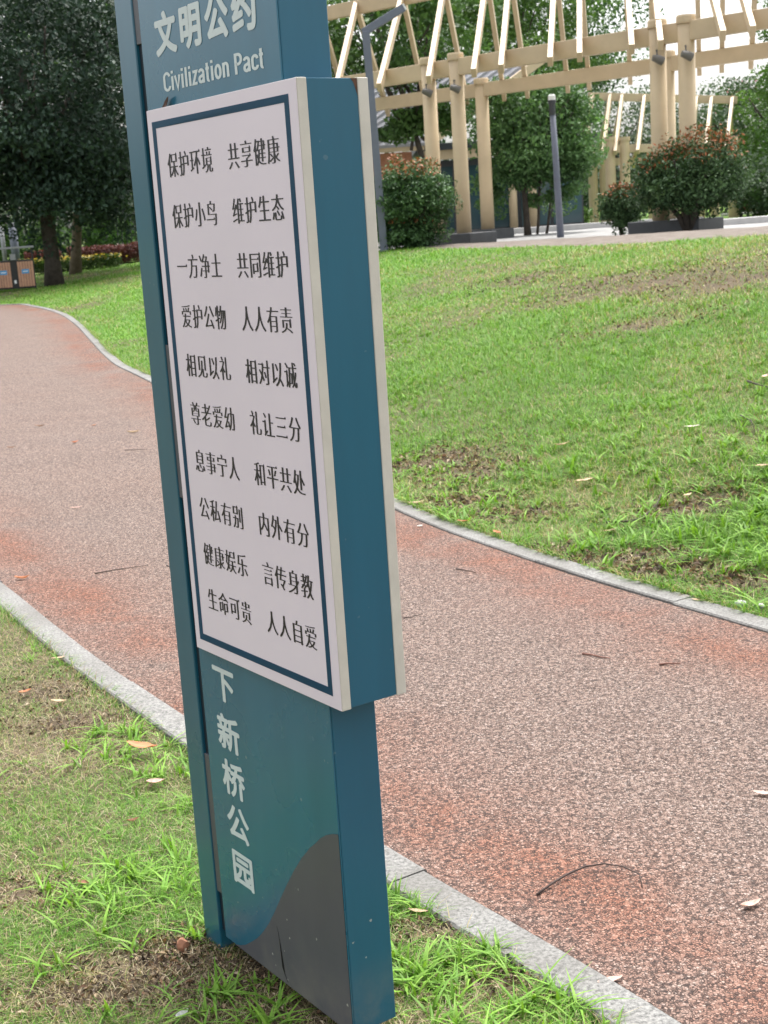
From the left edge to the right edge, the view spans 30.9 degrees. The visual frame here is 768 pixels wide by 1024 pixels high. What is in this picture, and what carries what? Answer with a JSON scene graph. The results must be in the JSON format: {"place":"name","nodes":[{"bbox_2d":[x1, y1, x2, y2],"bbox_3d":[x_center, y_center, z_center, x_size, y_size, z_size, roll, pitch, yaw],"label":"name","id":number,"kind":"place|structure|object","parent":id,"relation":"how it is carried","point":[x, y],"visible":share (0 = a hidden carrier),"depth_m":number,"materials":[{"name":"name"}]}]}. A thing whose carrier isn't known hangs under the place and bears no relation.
{"place":"outdoors","nodes":[
{"label":"outdoors","id":0,"kind":"place"},
{"bbox_2d":[0,603,633,1023],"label":"verge grass","id":1,"kind":"structure","parent":0,"point":[142,919],"depth_m":3.40,"materials":[{"name":"green plant"}]},
{"bbox_2d":[175,1010,187,1016],"bbox_3d":[-0.420,1.044,2.892,0.018,0.010,0.035,6,15,39],"label":"paper scrap","id":2,"kind":"object","parent":1,"relation":"on","point":[182,1012],"visible":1,"depth_m":2.90,"materials":[{"name":"white paper"}]},
{"bbox_2d":[408,908,428,911],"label":"fallen leaf","id":3,"kind":"object","parent":1,"relation":"on","point":[415,909],"visible":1,"depth_m":3.25,"materials":[{"name":"beige plant"}]},
{"bbox_2d":[0,305,767,1023],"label":"path","id":4,"kind":"structure","parent":0,"point":[526,749],"depth_m":4.61,"materials":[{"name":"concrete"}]},
{"bbox_2d":[95,565,146,573],"bbox_3d":[-1.292,0.280,6.843,0.266,0.005,0.014,-9,13,-23],"label":"twig","id":5,"kind":"object","parent":4,"relation":"on","point":[117,569],"visible":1,"depth_m":6.84,"materials":[{"name":"wood"}]},
{"bbox_2d":[536,863,642,894],"bbox_3d":[0.492,0.888,3.374,0.261,0.016,0.117,-4,12,0],"label":"twig","id":6,"kind":"object","parent":4,"relation":"on","point":[553,882],"visible":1,"depth_m":3.39,"materials":[{"name":"brown plant"}]},
{"bbox_2d":[582,652,609,657],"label":"twig","id":7,"kind":"object","parent":4,"relation":"on","point":[583,653],"visible":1,"depth_m":5.06,"materials":[{"name":"wood"}]},
{"bbox_2d":[659,662,680,664],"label":"twig","id":8,"kind":"object","parent":4,"relation":"on","point":[668,663],"visible":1,"depth_m":4.91,"materials":[{"name":"brown wood"}]},
{"bbox_2d":[741,898,760,905],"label":"fallen leaf","id":9,"kind":"object","parent":4,"relation":"on","point":[751,902],"visible":1,"depth_m":3.21,"materials":[{"name":"beige plant"}]},
{"bbox_2d":[753,790,767,793],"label":"fallen leaf","id":10,"kind":"object","parent":4,"relation":"on","point":[761,792],"visible":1,"depth_m":3.80,"materials":[{"name":"beige plant"}]},
{"bbox_2d":[0,206,767,1023],"bbox_3d":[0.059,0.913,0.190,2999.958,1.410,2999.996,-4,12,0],"label":"ground","id":11,"kind":"structure","parent":0,"point":[596,236],"depth_m":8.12,"materials":[{"name":"green plant"}]},
{"bbox_2d":[0,227,6,260],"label":"bollard post","id":12,"kind":"object","parent":11,"relation":"on","point":[4,253],"visible":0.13,"depth_m":44.98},
{"bbox_2d":[8,223,19,259],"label":"bollard post","id":13,"kind":"object","parent":11,"relation":"on","point":[14,243],"visible":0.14,"depth_m":44.94,"materials":[{"name":"grey metal"}]},
{"bbox_2d":[0,245,36,289],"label":"litter bin","id":14,"kind":"object","parent":11,"relation":"on","point":[16,274],"visible":0.91,"depth_m":35.20,"materials":[{"name":"brown wood"}]},
{"bbox_2d":[0,213,71,260],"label":"shrub","id":15,"kind":"object","parent":11,"relation":"on","point":[21,250],"visible":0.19,"depth_m":52.36,"materials":[{"name":"green plant"}]},
{"bbox_2d":[24,249,64,267],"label":"hedge","id":16,"kind":"object","parent":11,"relation":"on","point":[27,255],"visible":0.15,"depth_m":47.30,"materials":[{"name":"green plant"}]},
{"bbox_2d":[1,0,106,225],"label":"tree","id":17,"kind":"object","parent":11,"relation":"on","point":[57,114],"depth_m":49.47,"materials":[{"name":"green plant"}]},
{"bbox_2d":[2,1,123,176],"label":"tree","id":18,"kind":"object","parent":11,"relation":"on","point":[90,66],"depth_m":57.41,"materials":[{"name":"green plant"}]},
{"bbox_2d":[0,0,135,274],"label":"tree","id":19,"kind":"object","parent":11,"relation":"on","point":[75,266],"visible":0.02,"depth_m":41.51,"materials":[{"name":"green plant"}]},
{"bbox_2d":[0,0,136,286],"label":"tree","id":20,"kind":"object","parent":11,"relation":"on","point":[49,158],"visible":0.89,"depth_m":35.40,"materials":[{"name":"green plant"}]},
{"bbox_2d":[18,253,127,273],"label":"flower bed","id":21,"kind":"object","parent":11,"relation":"on","point":[95,260],"visible":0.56,"depth_m":43.95,"materials":[{"name":"green plant"}]},
{"bbox_2d":[66,212,137,258],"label":"shrub","id":22,"kind":"object","parent":11,"relation":"on","point":[92,239],"visible":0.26,"depth_m":50.60,"materials":[{"name":"green plant"}]},
{"bbox_2d":[66,241,139,267],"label":"hedge","id":23,"kind":"object","parent":11,"relation":"on","point":[131,250],"visible":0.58,"depth_m":45.80,"materials":[{"name":"red plant"}]},
{"bbox_2d":[115,210,138,260],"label":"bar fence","id":24,"kind":"object","parent":11,"relation":"on","point":[126,231],"visible":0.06,"depth_m":48.90,"materials":[{"name":"grey metal"}]},
{"bbox_2d":[146,778,163,782],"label":"fallen leaf","id":25,"kind":"object","parent":11,"relation":"on","point":[154,780],"visible":1,"depth_m":4.12,"materials":[{"name":"beige plant"}]},
{"bbox_2d":[177,937,189,952],"bbox_3d":[-0.460,0.989,3.174,0.025,0.041,0.023,4,14,33],"label":"brick fragment","id":26,"kind":"object","parent":11,"relation":"on","point":[182,943],"visible":0.99,"depth_m":3.17,"materials":[{"name":"orange brick"}]},
{"bbox_2d":[114,0,405,1023],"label":"park sign","id":27,"kind":"object","parent":11,"relation":"on","point":[252,174],"visible":1,"depth_m":2.64,"materials":[{"name":"teal metal"}]},
{"bbox_2d":[162,97,167,106],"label":"dead leaf","id":28,"kind":"object","parent":27,"relation":"on","point":[165,103],"visible":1,"depth_m":2.69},
{"bbox_2d":[0,666,547,1023],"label":"verge litter","id":29,"kind":"object","parent":11,"relation":"on","point":[178,965],"visible":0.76,"depth_m":3.11,"materials":[{"name":"brown plant"}]},
{"bbox_2d":[0,640,635,1023],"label":"verge weeds","id":30,"kind":"object","parent":11,"relation":"on","point":[421,969],"visible":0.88,"depth_m":3.05,"materials":[{"name":"green plant"}]},
{"bbox_2d":[127,741,156,747],"bbox_3d":[-0.755,0.725,4.338,0.115,0.012,0.040,3,13,27],"label":"fallen leaf","id":31,"kind":"object","parent":30,"relation":"on","point":[138,744],"visible":1,"depth_m":4.34,"materials":[{"name":"plant"}]},
{"bbox_2d":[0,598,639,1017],"bbox_3d":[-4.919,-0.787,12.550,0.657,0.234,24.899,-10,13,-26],"label":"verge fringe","id":32,"kind":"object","parent":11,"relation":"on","point":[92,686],"visible":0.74,"depth_m":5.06,"materials":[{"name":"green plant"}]},
{"bbox_2d":[0,580,680,1023],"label":"path kerb","id":33,"kind":"structure","parent":11,"relation":"on","point":[464,910],"depth_m":3.30,"materials":[{"name":"concrete"}]},
{"bbox_2d":[597,975,622,981],"bbox_3d":[0.476,0.984,2.928,0.060,0.006,0.020,-8,13,-20],"label":"fallen leaf","id":34,"kind":"object","parent":33,"relation":"on","point":[613,978],"visible":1,"depth_m":2.93,"materials":[{"name":"beige plant"}]},
{"bbox_2d":[0,130,762,250],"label":"wood","id":35,"kind":"object","parent":11,"relation":"on","point":[67,229],"visible":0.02,"depth_m":97.22,"materials":[{"name":"green plant"}]},
{"bbox_2d":[0,304,767,632],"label":"path kerb","id":36,"kind":"structure","parent":11,"relation":"on","point":[676,598],"depth_m":6.32,"materials":[{"name":"concrete"}]},
{"bbox_2d":[361,3,406,251],"bbox_3d":[0.113,-6.611,24.162,0.805,4.179,0.150,-4,12,0],"label":"street lamp","id":37,"kind":"object","parent":11,"relation":"on","point":[368,29],"visible":0.86,"depth_m":24.02,"materials":[{"name":"grey metal"}]},
{"bbox_2d":[374,153,462,248],"bbox_3d":[0.554,-5.488,24.726,1.709,1.781,1.872,-4,12,0],"label":"round bush","id":38,"kind":"object","parent":11,"relation":"on","point":[415,226],"visible":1,"depth_m":24.37,"materials":[{"name":"green plant"}]},
{"bbox_2d":[327,0,512,232],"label":"tree","id":39,"kind":"object","parent":11,"relation":"on","point":[405,125],"visible":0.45,"depth_m":34.94,"materials":[{"name":"green plant"}]},
{"bbox_2d":[80,322,767,617],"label":"lawn fringe","id":40,"kind":"object","parent":11,"relation":"on","point":[458,523],"visible":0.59,"depth_m":6.65,"materials":[{"name":"green plant"}]},
{"bbox_2d":[331,63,597,234],"bbox_3d":[0.182,-10.613,41.888,11.705,5.320,6.065,-4,12,0],"label":"park hut","id":41,"kind":"object","parent":11,"relation":"on","point":[514,218],"visible":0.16,"depth_m":39.89,"materials":[{"name":"grey glass"}]},
{"bbox_2d":[440,160,456,232],"bbox_3d":[1.584,-9.075,40.109,0.917,2.030,0.155,-4,12,0],"label":"window","id":42,"kind":"structure","parent":41,"relation":"in","point":[446,166],"depth_m":39.91,"materials":[{"name":"teal glass"}]},
{"bbox_2d":[453,158,480,229],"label":"window","id":43,"kind":"structure","parent":41,"relation":"in","point":[475,215],"depth_m":40.06,"materials":[{"name":"teal glass"}]},
{"bbox_2d":[493,161,519,227],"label":"window","id":44,"kind":"structure","parent":41,"relation":"in","point":[505,223],"depth_m":40.17,"materials":[{"name":"teal glass"}]},
{"bbox_2d":[519,173,551,227],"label":"window","id":45,"kind":"structure","parent":41,"relation":"in","point":[543,218],"depth_m":40.16,"materials":[{"name":"teal glass"}]},
{"bbox_2d":[552,176,583,225],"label":"window","id":46,"kind":"structure","parent":41,"relation":"in","point":[576,216],"depth_m":40.18,"materials":[{"name":"teal glass"}]},
{"bbox_2d":[381,0,648,156],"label":"tree","id":47,"kind":"object","parent":11,"relation":"on","point":[523,15],"visible":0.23,"depth_m":48.42,"materials":[{"name":"green plant"}]},
{"bbox_2d":[452,63,612,234],"bbox_3d":[3.590,-8.608,33.372,3.820,4.040,3.152,-4,12,0],"label":"tree","id":48,"kind":"object","parent":11,"relation":"on","point":[525,125],"visible":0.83,"depth_m":32.98,"materials":[{"name":"green plant"}]},
{"bbox_2d":[327,0,767,245],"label":"timber pergola","id":49,"kind":"object","parent":11,"relation":"on","point":[661,65],"visible":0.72,"depth_m":27.09,"materials":[{"name":"beige wood"}]},
{"bbox_2d":[548,94,563,237],"bbox_3d":[3.610,-7.227,29.189,0.237,2.975,0.166,-4,12,0],"label":"street lamp","id":50,"kind":"object","parent":11,"relation":"on","point":[556,175],"visible":0.95,"depth_m":29.14,"materials":[{"name":"grey metal"}]},
{"bbox_2d":[481,0,664,100],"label":"tree","id":51,"kind":"object","parent":11,"relation":"on","point":[618,26],"visible":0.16,"depth_m":52.95,"materials":[{"name":"green plant"}]},
{"bbox_2d":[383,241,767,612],"bbox_3d":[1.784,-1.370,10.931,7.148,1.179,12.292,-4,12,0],"label":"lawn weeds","id":52,"kind":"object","parent":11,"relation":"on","point":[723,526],"visible":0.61,"depth_m":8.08,"materials":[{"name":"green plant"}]},
{"bbox_2d":[391,253,767,598],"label":"lawn litter","id":53,"kind":"object","parent":11,"relation":"on","point":[661,571],"visible":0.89,"depth_m":7.49,"materials":[{"name":"brown plant"}]},
{"bbox_2d":[514,219,651,233],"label":"wall","id":54,"kind":"structure","parent":11,"relation":"on","point":[568,227],"depth_m":37.30,"materials":[{"name":"stone"}]},
{"bbox_2d":[583,206,592,222],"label":"shrub","id":55,"kind":"object","parent":11,"relation":"on","point":[586,214],"visible":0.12,"depth_m":43.04,"materials":[{"name":"green plant"}]},
{"bbox_2d":[583,142,599,213],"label":"tree","id":56,"kind":"object","parent":11,"relation":"on","point":[585,203],"visible":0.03,"depth_m":56.27,"materials":[{"name":"green plant"}]},
{"bbox_2d":[594,179,648,234],"bbox_3d":[4.337,-5.524,25.473,1.084,1.134,0.992,-4,12,0],"label":"round bush","id":57,"kind":"object","parent":11,"relation":"on","point":[616,212],"visible":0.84,"depth_m":25.26,"materials":[{"name":"green plant"}]},
{"bbox_2d":[606,494,660,522],"bbox_3d":[1.335,-0.014,7.091,0.488,0.067,0.149,-15,16,-43],"label":"twig","id":58,"kind":"object","parent":11,"relation":"on","point":[637,518],"visible":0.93,"depth_m":6.97,"materials":[{"name":"brown wood"}]},
{"bbox_2d":[572,58,697,192],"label":"tree","id":59,"kind":"object","parent":11,"relation":"on","point":[615,104],"visible":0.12,"depth_m":61.62,"materials":[{"name":"green plant"}]},
{"bbox_2d":[583,92,740,222],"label":"timber pergola","id":60,"kind":"object","parent":11,"relation":"on","point":[624,149],"visible":0.48,"depth_m":47.71,"materials":[{"name":"beige wood"}]},
{"bbox_2d":[607,102,759,216],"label":"tree","id":61,"kind":"object","parent":11,"relation":"on","point":[636,111],"visible":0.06,"depth_m":63.18,"materials":[{"name":"green plant"}]},
{"bbox_2d":[622,123,755,230],"bbox_3d":[5.115,-5.547,23.416,2.097,1.925,2.081,4,14,33],"label":"round bush","id":62,"kind":"object","parent":11,"relation":"on","point":[710,175],"visible":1,"depth_m":23.00,"materials":[{"name":"green plant"}]},
{"bbox_2d":[643,75,763,164],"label":"tree","id":63,"kind":"object","parent":11,"relation":"on","point":[709,91],"visible":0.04,"depth_m":67.70,"materials":[{"name":"green plant"}]},
{"bbox_2d":[676,71,767,213],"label":"tree","id":64,"kind":"object","parent":11,"relation":"on","point":[746,86],"visible":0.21,"depth_m":59.51,"materials":[{"name":"green plant"}]},
{"bbox_2d":[720,145,767,216],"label":"shrub","id":65,"kind":"object","parent":11,"relation":"on","point":[760,187],"visible":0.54,"depth_m":44.43,"materials":[{"name":"green plant"}]},
{"bbox_2d":[721,212,767,215],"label":"wall","id":66,"kind":"structure","parent":11,"relation":"on","point":[725,214],"depth_m":50.78,"materials":[{"name":"stone"}]},
{"bbox_2d":[724,216,767,224],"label":"wall","id":67,"kind":"structure","parent":11,"relation":"on","point":[746,220],"depth_m":30.99,"materials":[{"name":"stone"}]},
{"bbox_2d":[732,0,767,169],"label":"tree","id":68,"kind":"object","parent":11,"relation":"on","point":[759,134],"visible":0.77,"depth_m":48.20,"materials":[{"name":"green plant"}]},
{"bbox_2d":[738,181,767,215],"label":"shrub","id":69,"kind":"object","parent":11,"relation":"on","point":[754,210],"visible":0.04,"depth_m":46.99,"materials":[{"name":"green plant"}]},
{"bbox_2d":[747,380,767,387],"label":"twig","id":70,"kind":"object","parent":11,"relation":"on","point":[749,381],"visible":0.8,"depth_m":9.12,"materials":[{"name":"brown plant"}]},
{"bbox_2d":[0,0,767,243],"label":"sky","id":71,"kind":"structure","parent":0,"point":[672,8],"materials":[{"name":"white"}]}
]}

